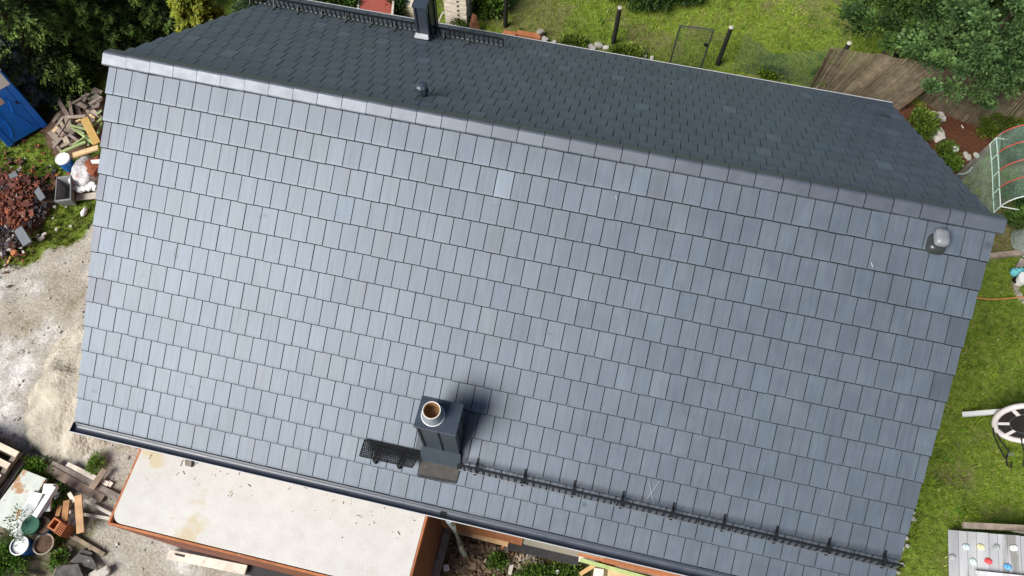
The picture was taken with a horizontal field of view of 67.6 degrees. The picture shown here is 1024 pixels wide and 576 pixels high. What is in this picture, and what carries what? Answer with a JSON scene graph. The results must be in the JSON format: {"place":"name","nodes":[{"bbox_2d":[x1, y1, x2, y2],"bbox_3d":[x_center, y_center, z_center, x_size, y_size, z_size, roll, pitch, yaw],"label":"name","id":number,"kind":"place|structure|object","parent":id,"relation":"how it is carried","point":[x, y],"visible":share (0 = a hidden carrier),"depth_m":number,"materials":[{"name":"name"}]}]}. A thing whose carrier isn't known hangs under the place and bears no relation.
{"place":"outdoors","nodes":[
{"label":"outdoors","id":0,"kind":"place"},
{"bbox_2d":[0,253,170,572],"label":"gravel","id":1,"kind":"structure","parent":0,"point":[19,418],"depth_m":15.05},
{"bbox_2d":[0,0,1023,575],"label":"ground","id":2,"kind":"structure","parent":0,"point":[36,310],"depth_m":15.86,"materials":[{"name":"plant"}]},
{"bbox_2d":[0,536,20,575],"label":"weed plant","id":3,"kind":"object","parent":2,"relation":"on","point":[6,549],"visible":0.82,"depth_m":13.54,"materials":[{"name":"green plant"}]},
{"bbox_2d":[0,552,32,575],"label":"weed plant","id":4,"kind":"object","parent":2,"relation":"on","point":[20,563],"visible":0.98,"depth_m":13.49,"materials":[{"name":"green plant"}]},
{"bbox_2d":[9,536,33,555],"bbox_3d":[-8.687,4.611,13.635,0.338,0.350,0.334,12,65,5],"label":"bucket","id":5,"kind":"object","parent":2,"relation":"on","point":[24,547],"visible":0.94,"depth_m":13.52,"materials":[{"name":"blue plastic"}]},
{"bbox_2d":[0,452,43,468],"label":"plank","id":6,"kind":"object","parent":2,"relation":"on","point":[20,459],"visible":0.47,"depth_m":14.43,"materials":[{"name":"grey wood"}]},
{"bbox_2d":[0,68,46,147],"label":"portable toilet","id":7,"kind":"object","parent":2,"relation":"on","point":[21,118],"visible":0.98,"depth_m":17.10,"materials":[{"name":"blue plastic"}]},
{"bbox_2d":[0,87,40,142],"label":"door","id":8,"kind":"structure","parent":7,"relation":"in","point":[15,121],"depth_m":17.08,"materials":[{"name":"blue plastic"}]},
{"bbox_2d":[0,503,47,548],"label":"sapling","id":9,"kind":"object","parent":2,"relation":"on","point":[11,536],"visible":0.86,"depth_m":13.55,"materials":[{"name":"green plant"}]},
{"bbox_2d":[0,469,48,530],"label":"insulation panel","id":10,"kind":"object","parent":2,"relation":"on","point":[23,486],"visible":0.81,"depth_m":13.89,"materials":[{"name":"plastic"}]},
{"bbox_2d":[10,491,43,537],"bbox_3d":[-8.718,4.072,13.753,0.236,0.119,0.810,14,65,6],"label":"foam board","id":11,"kind":"object","parent":10,"relation":"on","point":[34,499],"visible":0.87,"depth_m":13.77,"materials":[{"name":"plastic"}]},
{"bbox_2d":[0,176,54,252],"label":"brick pile","id":12,"kind":"object","parent":2,"relation":"on","point":[35,226],"visible":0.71,"depth_m":16.75,"materials":[{"name":"brick"}]},
{"bbox_2d":[0,31,63,107],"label":"spruce tree","id":13,"kind":"object","parent":2,"relation":"on","point":[31,87],"visible":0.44,"depth_m":17.27,"materials":[{"name":"green plant"}]},
{"bbox_2d":[21,516,42,535],"bbox_3d":[-8.572,4.297,13.774,0.338,0.372,0.326,12,65,5],"label":"bucket","id":14,"kind":"object","parent":2,"relation":"on","point":[33,525],"visible":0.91,"depth_m":13.62,"materials":[{"name":"green plastic"}]},
{"bbox_2d":[15,452,49,478],"bbox_3d":[-8.941,3.315,14.229,0.614,0.257,0.587,12,65,5],"label":"weed plant","id":15,"kind":"object","parent":2,"relation":"on","point":[29,464],"visible":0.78,"depth_m":14.27,"materials":[{"name":"green plant"}]},
{"bbox_2d":[0,139,69,287],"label":"rubble fragments","id":16,"kind":"object","parent":2,"relation":"on","point":[17,204],"visible":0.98,"depth_m":16.63,"materials":[{"name":"brick"}]},
{"bbox_2d":[14,226,32,246],"bbox_3d":[-10.415,-1.099,16.310,0.220,0.144,0.486,-35,69,-15],"label":"roof tile","id":17,"kind":"object","parent":16,"relation":"on","point":[23,236],"visible":1,"depth_m":16.28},
{"bbox_2d":[30,457,54,483],"bbox_3d":[-8.715,3.445,14.189,0.587,0.255,0.511,23,66,10],"label":"weed plant","id":18,"kind":"object","parent":2,"relation":"on","point":[45,475],"visible":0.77,"depth_m":14.21,"materials":[{"name":"green plant"}]},
{"bbox_2d":[35,517,52,535],"bbox_3d":[-8.395,4.319,13.799,0.328,0.310,0.324,12,65,5],"label":"bucket","id":19,"kind":"object","parent":2,"relation":"on","point":[44,528],"visible":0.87,"depth_m":13.69,"materials":[{"name":"blue plastic"}]},
{"bbox_2d":[32,533,56,554],"bbox_3d":[-8.332,4.600,13.701,0.370,0.245,0.370,12,65,5],"label":"flower pot","id":20,"kind":"object","parent":2,"relation":"on","point":[45,544],"visible":0.98,"depth_m":13.61,"materials":[{"name":"soil"}]},
{"bbox_2d":[5,0,86,67],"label":"conifer tree","id":21,"kind":"object","parent":2,"relation":"on","point":[70,49],"visible":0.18,"depth_m":17.79,"materials":[{"name":"green plant"}]},
{"bbox_2d":[0,0,103,110],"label":"conifer tree","id":22,"kind":"object","parent":2,"relation":"on","point":[15,31],"visible":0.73,"depth_m":16.99,"materials":[{"name":"green plant"}]},
{"bbox_2d":[40,482,70,509],"bbox_3d":[-8.439,3.806,14.024,0.636,0.286,0.557,12,65,5],"label":"weed plant","id":23,"kind":"object","parent":2,"relation":"on","point":[55,504],"visible":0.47,"depth_m":14.02,"materials":[{"name":"green plant"}]},
{"bbox_2d":[44,500,51,511],"bbox_3d":[-8.376,3.834,13.808,0.126,0.089,0.397,-5,65,-3],"label":"foam strip","id":24,"kind":"object","parent":23,"relation":"on","point":[48,508],"visible":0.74,"depth_m":13.75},
{"bbox_2d":[33,485,58,517],"bbox_3d":[-8.361,3.824,13.719,0.100,0.198,0.595,25,67,11],"label":"foam bar","id":25,"kind":"object","parent":24,"relation":"on","point":[45,501],"visible":1,"depth_m":13.69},
{"bbox_2d":[43,543,71,573],"bbox_3d":[-8.063,4.794,13.549,0.456,0.238,0.508,28,67,12],"label":"weed plant","id":26,"kind":"object","parent":2,"relation":"on","point":[60,556],"visible":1,"depth_m":13.58,"materials":[{"name":"green plant"}]},
{"bbox_2d":[47,517,74,538],"bbox_3d":[-8.055,4.294,13.685,0.329,0.300,0.200,27,67,12],"label":"hollow brick","id":27,"kind":"object","parent":2,"relation":"on","point":[59,527],"visible":0.98,"depth_m":13.59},
{"bbox_2d":[55,152,74,171],"bbox_3d":[-9.985,-2.802,17.148,0.338,0.372,0.326,12,65,5],"label":"bucket","id":28,"kind":"object","parent":2,"relation":"on","point":[65,161],"visible":0.98,"depth_m":17.01,"materials":[{"name":"blue plastic"}]},
{"bbox_2d":[54,175,76,205],"bbox_3d":[-9.775,-2.101,16.829,0.355,0.347,0.661,-9,65,-5],"label":"mortar tub","id":29,"kind":"object","parent":2,"relation":"on","point":[65,193],"visible":0.96,"depth_m":16.80,"materials":[{"name":"grey plastic"}]},
{"bbox_2d":[23,316,110,462],"bbox_3d":[-8.300,1.738,14.879,2.700,0.744,3.500,12,65,5],"label":"sand heap","id":30,"kind":"object","parent":2,"relation":"on","point":[49,414],"visible":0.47,"depth_m":14.55,"materials":[{"name":"sand"}]},
{"bbox_2d":[65,509,75,526],"bbox_3d":[-8.015,4.189,13.862,0.217,0.253,0.403,12,65,5],"label":"plastic bag","id":31,"kind":"object","parent":2,"relation":"on","point":[71,521],"visible":0.54,"depth_m":13.84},
{"bbox_2d":[61,500,69,521],"bbox_3d":[-8.034,4.011,13.771,0.110,0.089,0.386,-11,65,-5],"label":"plank","id":32,"kind":"object","parent":31,"relation":"on","point":[65,510],"visible":1,"depth_m":13.76,"materials":[{"name":"brown wood"}]},
{"bbox_2d":[67,492,73,502],"bbox_3d":[-8.017,3.814,13.931,0.070,0.049,0.208,-36,70,-16],"label":"lath","id":33,"kind":"object","parent":32,"relation":"on","point":[70,495],"visible":1,"depth_m":13.92,"materials":[{"name":"white wood"}]},
{"bbox_2d":[74,494,84,533],"bbox_3d":[-7.780,4.065,13.758,0.130,0.070,0.676,-14,65,-7],"label":"plank","id":34,"kind":"object","parent":33,"relation":"on","point":[79,514],"visible":1,"depth_m":13.74,"materials":[{"name":"brown wood"}]},
{"bbox_2d":[38,92,105,158],"bbox_3d":[-10.065,-3.866,17.725,1.900,0.390,2.000,12,65,5],"label":"scrap heap base","id":35,"kind":"object","parent":2,"relation":"on","point":[50,116],"visible":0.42,"depth_m":17.64,"materials":[{"name":"wood"}]},
{"bbox_2d":[63,61,100,87],"bbox_3d":[-10.284,-5.097,18.145,0.936,0.566,0.827,12,65,5],"label":"shrub","id":36,"kind":"object","parent":2,"relation":"on","point":[87,73],"visible":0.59,"depth_m":18.06,"materials":[{"name":"green plant"}]},
{"bbox_2d":[68,155,99,190],"bbox_3d":[-9.454,-2.598,17.035,0.787,0.408,0.881,12,65,5],"label":"rubble sack","id":37,"kind":"object","parent":2,"relation":"on","point":[84,170],"visible":0.69,"depth_m":16.88,"materials":[{"name":"white plastic"}]},
{"bbox_2d":[50,461,119,500],"bbox_3d":[-7.942,3.586,14.223,1.510,0.080,0.130,22,66,10],"label":"plank","id":38,"kind":"object","parent":2,"relation":"on","point":[110,493],"visible":0.7,"depth_m":14.21,"materials":[{"name":"grey wood"}]},
{"bbox_2d":[44,465,105,502],"bbox_3d":[-8.100,3.628,14.183,1.270,0.085,0.160,23,67,10],"label":"plank","id":39,"kind":"object","parent":38,"relation":"on","point":[75,483],"visible":1,"depth_m":14.16,"materials":[{"name":"brown wood"}]},
{"bbox_2d":[65,462,95,479],"bbox_3d":[-8.040,3.435,14.300,0.681,0.030,0.100,22,66,10],"label":"plank","id":40,"kind":"object","parent":38,"relation":"on","point":[75,468],"visible":1,"depth_m":14.29,"materials":[{"name":"white wood"}]},
{"bbox_2d":[78,549,92,556],"bbox_3d":[-7.633,4.772,13.704,0.262,0.039,0.137,20,66,9],"label":"paving slab","id":41,"kind":"object","parent":2,"relation":"on","point":[84,552],"depth_m":13.70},
{"bbox_2d":[70,554,98,569],"bbox_3d":[-7.565,4.869,13.614,0.583,0.040,0.190,12,65,5],"label":"paving slab","id":42,"kind":"object","parent":41,"relation":"on","point":[85,560],"depth_m":13.60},
{"bbox_2d":[54,564,83,575],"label":"paving slab","id":43,"kind":"object","parent":42,"relation":"on","point":[70,570],"depth_m":13.48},
{"bbox_2d":[70,533,105,556],"bbox_3d":[-7.644,4.626,13.777,0.756,0.065,0.070,24,67,11],"label":"stake","id":44,"kind":"object","parent":2,"relation":"on","point":[88,545],"visible":1,"depth_m":13.76,"materials":[{"name":"brown wood"}]},
{"bbox_2d":[84,449,106,474],"bbox_3d":[-7.785,3.291,14.317,0.456,0.277,0.601,12,65,5],"label":"shrub","id":45,"kind":"object","parent":2,"relation":"on","point":[92,462],"visible":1,"depth_m":14.31,"materials":[{"name":"green plant"}]},
{"bbox_2d":[52,0,144,71],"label":"conifer tree","id":46,"kind":"object","parent":2,"relation":"on","point":[100,16],"visible":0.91,"depth_m":17.84,"materials":[{"name":"green plant"}]},
{"bbox_2d":[116,0,175,44],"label":"conifer tree","id":47,"kind":"object","parent":2,"relation":"on","point":[141,7],"visible":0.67,"depth_m":18.38,"materials":[{"name":"green plant"}]},
{"bbox_2d":[167,0,226,32],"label":"conifer tree","id":48,"kind":"object","parent":2,"relation":"on","point":[185,14],"visible":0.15,"depth_m":15.13,"materials":[{"name":"green plant"}]},
{"bbox_2d":[166,550,247,574],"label":"plank","id":49,"kind":"object","parent":2,"relation":"on","point":[228,566],"visible":1,"depth_m":13.57,"materials":[{"name":"brown wood"}]},
{"bbox_2d":[230,0,267,11],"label":"conifer tree","id":50,"kind":"object","parent":2,"relation":"on","point":[243,4],"visible":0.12,"depth_m":18.00,"materials":[{"name":"green plant"}]},
{"bbox_2d":[245,564,292,575],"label":"membrane strip","id":51,"kind":"object","parent":2,"relation":"on","point":[252,570],"visible":0.51,"depth_m":13.61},
{"bbox_2d":[107,449,443,575],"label":"annex","id":52,"kind":"object","parent":2,"relation":"on","point":[259,522],"visible":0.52,"depth_m":11.34,"materials":[{"name":"paint"}]},
{"bbox_2d":[431,528,451,575],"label":"plank","id":53,"kind":"object","parent":52,"relation":"attached to","point":[441,553],"visible":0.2,"depth_m":13.52,"materials":[{"name":"grey wood"}]},
{"bbox_2d":[313,0,362,7],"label":"shrub","id":54,"kind":"object","parent":2,"relation":"on","point":[352,3],"visible":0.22,"depth_m":18.69,"materials":[{"name":"green plant"}]},
{"bbox_2d":[357,0,395,14],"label":"planter box","id":55,"kind":"object","parent":2,"relation":"on","point":[377,6],"visible":0.35,"depth_m":18.75,"materials":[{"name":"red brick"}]},
{"bbox_2d":[386,0,409,16],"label":"shrub","id":56,"kind":"object","parent":2,"relation":"on","point":[398,6],"visible":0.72,"depth_m":18.88,"materials":[{"name":"green plant"}]},
{"bbox_2d":[443,0,471,27],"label":"plank stack","id":57,"kind":"object","parent":2,"relation":"on","point":[460,9],"visible":0.96,"depth_m":18.77,"materials":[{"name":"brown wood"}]},
{"bbox_2d":[447,536,514,575],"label":"earth clods","id":58,"kind":"object","parent":2,"relation":"on","point":[477,567],"visible":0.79,"depth_m":13.73,"materials":[{"name":"soil"}]},
{"bbox_2d":[471,0,500,18],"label":"shrub","id":59,"kind":"object","parent":2,"relation":"on","point":[477,10],"visible":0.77,"depth_m":19.12,"materials":[{"name":"green plant"}]},
{"bbox_2d":[470,0,509,18],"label":"shrub","id":60,"kind":"object","parent":2,"relation":"on","point":[485,5],"visible":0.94,"depth_m":19.07,"materials":[{"name":"green plant"}]},
{"bbox_2d":[486,548,510,574],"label":"weed plant","id":61,"kind":"object","parent":2,"relation":"on","point":[499,557],"visible":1,"depth_m":13.61,"materials":[{"name":"green plant"}]},
{"bbox_2d":[484,552,544,574],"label":"wood chips","id":62,"kind":"object","parent":2,"relation":"on","point":[531,558],"visible":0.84,"depth_m":13.71,"materials":[{"name":"wood"}]},
{"bbox_2d":[517,561,555,575],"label":"weed plant","id":63,"kind":"object","parent":2,"relation":"on","point":[542,571],"visible":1,"depth_m":13.49,"materials":[{"name":"green plant"}]},
{"bbox_2d":[68,0,1006,575],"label":"house","id":64,"kind":"structure","parent":2,"relation":"on","point":[662,318],"depth_m":10.58,"materials":[{"name":"grey tile"}]},
{"bbox_2d":[453,530,508,546],"bbox_3d":[-0.549,4.377,13.527,1.002,0.050,0.140,13,65,6],"label":"plank","id":65,"kind":"object","parent":64,"relation":"attached to","point":[492,540],"visible":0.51,"depth_m":13.48,"materials":[{"name":"brown wood"}]},
{"bbox_2d":[508,543,578,565],"bbox_3d":[0.555,4.663,13.438,1.262,0.020,0.150,11,65,5],"label":"membrane strip","id":66,"kind":"object","parent":64,"relation":"attached to","point":[546,554],"visible":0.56,"depth_m":13.43,"materials":[{"name":"plastic"}]},
{"bbox_2d":[578,553,666,575],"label":"brick ledge","id":67,"kind":"object","parent":64,"relation":"attached to","point":[591,557],"visible":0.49,"depth_m":12.87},
{"bbox_2d":[546,561,584,575],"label":"weed plant","id":68,"kind":"object","parent":2,"relation":"on","point":[565,570],"visible":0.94,"depth_m":13.50,"materials":[{"name":"green plant"}]},
{"bbox_2d":[557,32,588,48],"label":"weed plant","id":69,"kind":"object","parent":2,"relation":"on","point":[576,39],"visible":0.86,"depth_m":18.76,"materials":[{"name":"green plant"}]},
{"bbox_2d":[611,6,621,44],"bbox_3d":[2.522,-6.315,18.525,0.129,1.271,0.121,12,65,5],"label":"fence post","id":70,"kind":"object","parent":2,"relation":"on","point":[616,26],"visible":0.93,"depth_m":18.42,"materials":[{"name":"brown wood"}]},
{"bbox_2d":[608,570,629,575],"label":"plywood sheet","id":71,"kind":"object","parent":2,"relation":"on","point":[612,573],"visible":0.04,"depth_m":13.13,"materials":[{"name":"brown wood"}]},
{"bbox_3d":[2.580,4.994,13.139,2.019,0.040,0.147,12,65,5],"label":"plank","id":72,"kind":"object","parent":71,"relation":"on","visible":0},
{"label":"plank","id":73,"kind":"object","parent":72,"relation":"on","visible":0},
{"bbox_2d":[578,556,649,575],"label":"plank","id":74,"kind":"object","parent":73,"relation":"on","point":[580,557],"visible":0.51,"depth_m":13.17,"materials":[{"name":"brown wood"}]},
{"bbox_2d":[579,565,595,575],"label":"plank","id":75,"kind":"object","parent":74,"relation":"on","point":[586,570],"visible":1,"depth_m":13.20,"materials":[{"name":"brown wood"}]},
{"bbox_2d":[580,558,644,575],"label":"plank","id":76,"kind":"object","parent":75,"relation":"on","point":[604,566],"visible":1,"depth_m":13.00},
{"bbox_2d":[608,41,645,57],"bbox_3d":[2.818,-5.828,18.680,0.959,0.239,0.557,12,65,5],"label":"weed plant","id":77,"kind":"object","parent":2,"relation":"on","point":[634,50],"visible":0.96,"depth_m":18.66,"materials":[{"name":"green plant"}]},
{"bbox_2d":[607,0,671,13],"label":"shrub","id":78,"kind":"object","parent":2,"relation":"on","point":[649,4],"visible":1,"depth_m":19.17,"materials":[{"name":"green plant"}]},
{"bbox_2d":[669,25,713,68],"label":"wire gate","id":79,"kind":"structure","parent":2,"relation":"on","point":[705,44],"depth_m":17.91,"materials":[{"name":"black metal"}]},
{"bbox_2d":[715,25,733,66],"bbox_3d":[5.052,-5.743,18.248,0.129,1.311,0.121,12,65,5],"label":"fence post","id":80,"kind":"object","parent":2,"relation":"on","point":[724,46],"visible":1,"depth_m":18.16,"materials":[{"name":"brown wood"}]},
{"bbox_2d":[756,62,783,80],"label":"shrub","id":81,"kind":"object","parent":2,"relation":"on","point":[766,73],"visible":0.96,"depth_m":18.37,"materials":[{"name":"green plant"}]},
{"bbox_2d":[732,34,826,85],"bbox_3d":[6.295,-5.326,18.060,1.956,1.110,0.240,13,65,6],"label":"wire netting","id":82,"kind":"object","parent":2,"relation":"on","point":[777,62],"visible":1,"depth_m":18.06,"materials":[{"name":"metal"}]},
{"bbox_2d":[812,48,949,109],"bbox_3d":[8.492,-4.825,17.721,2.646,1.378,0.343,12,65,5],"label":"reed screen","id":83,"kind":"object","parent":2,"relation":"on","point":[853,74],"visible":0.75,"depth_m":17.70,"materials":[{"name":"wicker"}]},
{"bbox_2d":[836,0,1002,68],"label":"leafy tree","id":84,"kind":"object","parent":2,"relation":"on","point":[891,50],"visible":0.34,"depth_m":16.83,"materials":[{"name":"green plant"}]},
{"bbox_2d":[907,105,943,141],"bbox_3d":[9.627,-3.860,17.798,0.877,0.385,1.088,12,65,5],"label":"shrub","id":85,"kind":"object","parent":2,"relation":"on","point":[925,121],"visible":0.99,"depth_m":17.72,"materials":[{"name":"green plant"}]},
{"bbox_2d":[841,0,1023,57],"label":"leafy tree","id":86,"kind":"object","parent":2,"relation":"on","point":[1004,11],"visible":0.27,"depth_m":16.71,"materials":[{"name":"green plant"}]},
{"bbox_2d":[934,139,960,159],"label":"shrub","id":87,"kind":"object","parent":2,"relation":"on","point":[946,146],"visible":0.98,"depth_m":17.44,"materials":[{"name":"green plant"}]},
{"bbox_2d":[938,151,965,171],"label":"shrub","id":88,"kind":"object","parent":2,"relation":"on","point":[956,162],"visible":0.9,"depth_m":17.30,"materials":[{"name":"green plant"}]},
{"bbox_2d":[893,0,1023,111],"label":"leafy tree","id":89,"kind":"object","parent":2,"relation":"on","point":[1004,73],"visible":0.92,"depth_m":15.69,"materials":[{"name":"green plant"}]},
{"bbox_2d":[919,71,1023,128],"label":"reed screen","id":90,"kind":"object","parent":2,"relation":"on","point":[1004,105],"visible":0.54,"depth_m":17.62,"materials":[{"name":"wicker"}]},
{"bbox_2d":[962,409,999,416],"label":"swing beam","id":91,"kind":"structure","parent":2,"relation":"on","point":[979,413],"depth_m":14.71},
{"bbox_2d":[948,530,1023,575],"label":"climbing ramp","id":92,"kind":"structure","parent":2,"relation":"on","point":[971,557],"depth_m":13.40,"materials":[{"name":"grey wood"}]},
{"bbox_2d":[961,522,1023,530],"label":"beam","id":93,"kind":"structure","parent":92,"relation":"attached to","point":[991,526],"depth_m":13.51,"materials":[{"name":"grey wood"}]},
{"bbox_2d":[972,107,1023,144],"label":"shrub","id":94,"kind":"object","parent":2,"relation":"on","point":[993,128],"visible":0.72,"depth_m":17.52,"materials":[{"name":"green plant"}]},
{"bbox_2d":[989,124,1023,212],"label":"greenhouse tunnel","id":95,"kind":"structure","parent":2,"relation":"on","point":[998,172],"depth_m":17.05,"materials":[{"name":"white plastic"}]},
{"bbox_2d":[989,249,1023,259],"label":"plank","id":96,"kind":"object","parent":2,"relation":"on","point":[1006,254],"visible":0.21,"depth_m":16.42,"materials":[{"name":"grey wood"}]},
{"bbox_2d":[991,403,1023,468],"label":"nest swing","id":97,"kind":"object","parent":2,"relation":"on","point":[1007,422],"visible":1,"depth_m":14.53,"materials":[{"name":"white fabric"}]},
{"bbox_2d":[992,179,1023,208],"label":"tomato plant","id":98,"kind":"object","parent":2,"relation":"on","point":[1013,190],"visible":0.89,"depth_m":16.82,"materials":[{"name":"green plant"}]},
{"bbox_2d":[994,139,1023,166],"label":"tomato plant","id":99,"kind":"object","parent":2,"relation":"on","point":[1012,154],"visible":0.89,"depth_m":17.27,"materials":[{"name":"green plant"}]},
{"bbox_2d":[1001,203,1023,230],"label":"shrub","id":100,"kind":"object","parent":2,"relation":"on","point":[1017,216],"visible":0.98,"depth_m":16.61,"materials":[{"name":"green plant"}]},
{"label":"plank","id":101,"kind":"object","parent":2,"relation":"on","visible":0},
{"bbox_2d":[0,459,25,499],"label":"plank","id":102,"kind":"object","parent":101,"relation":"on","point":[10,480],"visible":1,"depth_m":14.11,"materials":[{"name":"brown wood"}]},
{"bbox_2d":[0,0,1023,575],"bbox_3d":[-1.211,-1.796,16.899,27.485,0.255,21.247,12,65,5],"label":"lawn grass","id":103,"kind":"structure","parent":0,"point":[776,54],"depth_m":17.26,"materials":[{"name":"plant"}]},
{"bbox_2d":[1000,123,1023,149],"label":"tomato plant","id":104,"kind":"object","parent":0,"point":[1018,132],"visible":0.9,"depth_m":17.26,"materials":[{"name":"green plant"}]},
{"bbox_2d":[1011,258,1023,303],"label":"path","id":105,"kind":"structure","parent":0,"point":[1015,288],"depth_m":16.12,"materials":[{"name":"stone"}]},
{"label":"pallet","id":106,"kind":"object","parent":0,"visible":0},
{"bbox_2d":[0,443,22,484],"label":"pallet","id":107,"kind":"object","parent":106,"relation":"on","point":[11,462],"visible":1,"depth_m":14.06,"materials":[{"name":"brown wood"}]},
{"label":"lath","id":108,"kind":"object","parent":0,"visible":0},
{"bbox_2d":[77,132,94,145],"bbox_3d":[-9.502,-3.344,17.073,0.572,0.067,0.055,34,69,15],"label":"lath","id":109,"kind":"object","parent":108,"relation":"on","point":[87,139],"visible":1,"depth_m":17.05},
{"bbox_2d":[71,127,85,134],"bbox_3d":[-9.687,-3.504,17.081,0.376,0.064,0.044,22,66,10],"label":"lath","id":110,"kind":"object","parent":109,"relation":"on","point":[79,131],"visible":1,"depth_m":17.06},
{"bbox_2d":[70,124,85,130],"bbox_3d":[-9.665,-3.579,17.062,0.403,0.043,0.052,14,65,6],"label":"lath","id":111,"kind":"object","parent":110,"relation":"on","point":[77,127],"visible":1,"depth_m":17.05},
{"bbox_2d":[80,116,100,145],"bbox_3d":[-9.365,-3.490,16.996,0.170,0.075,0.783,-30,68,-14],"label":"plank","id":112,"kind":"object","parent":111,"relation":"on","point":[90,130],"visible":1,"depth_m":16.97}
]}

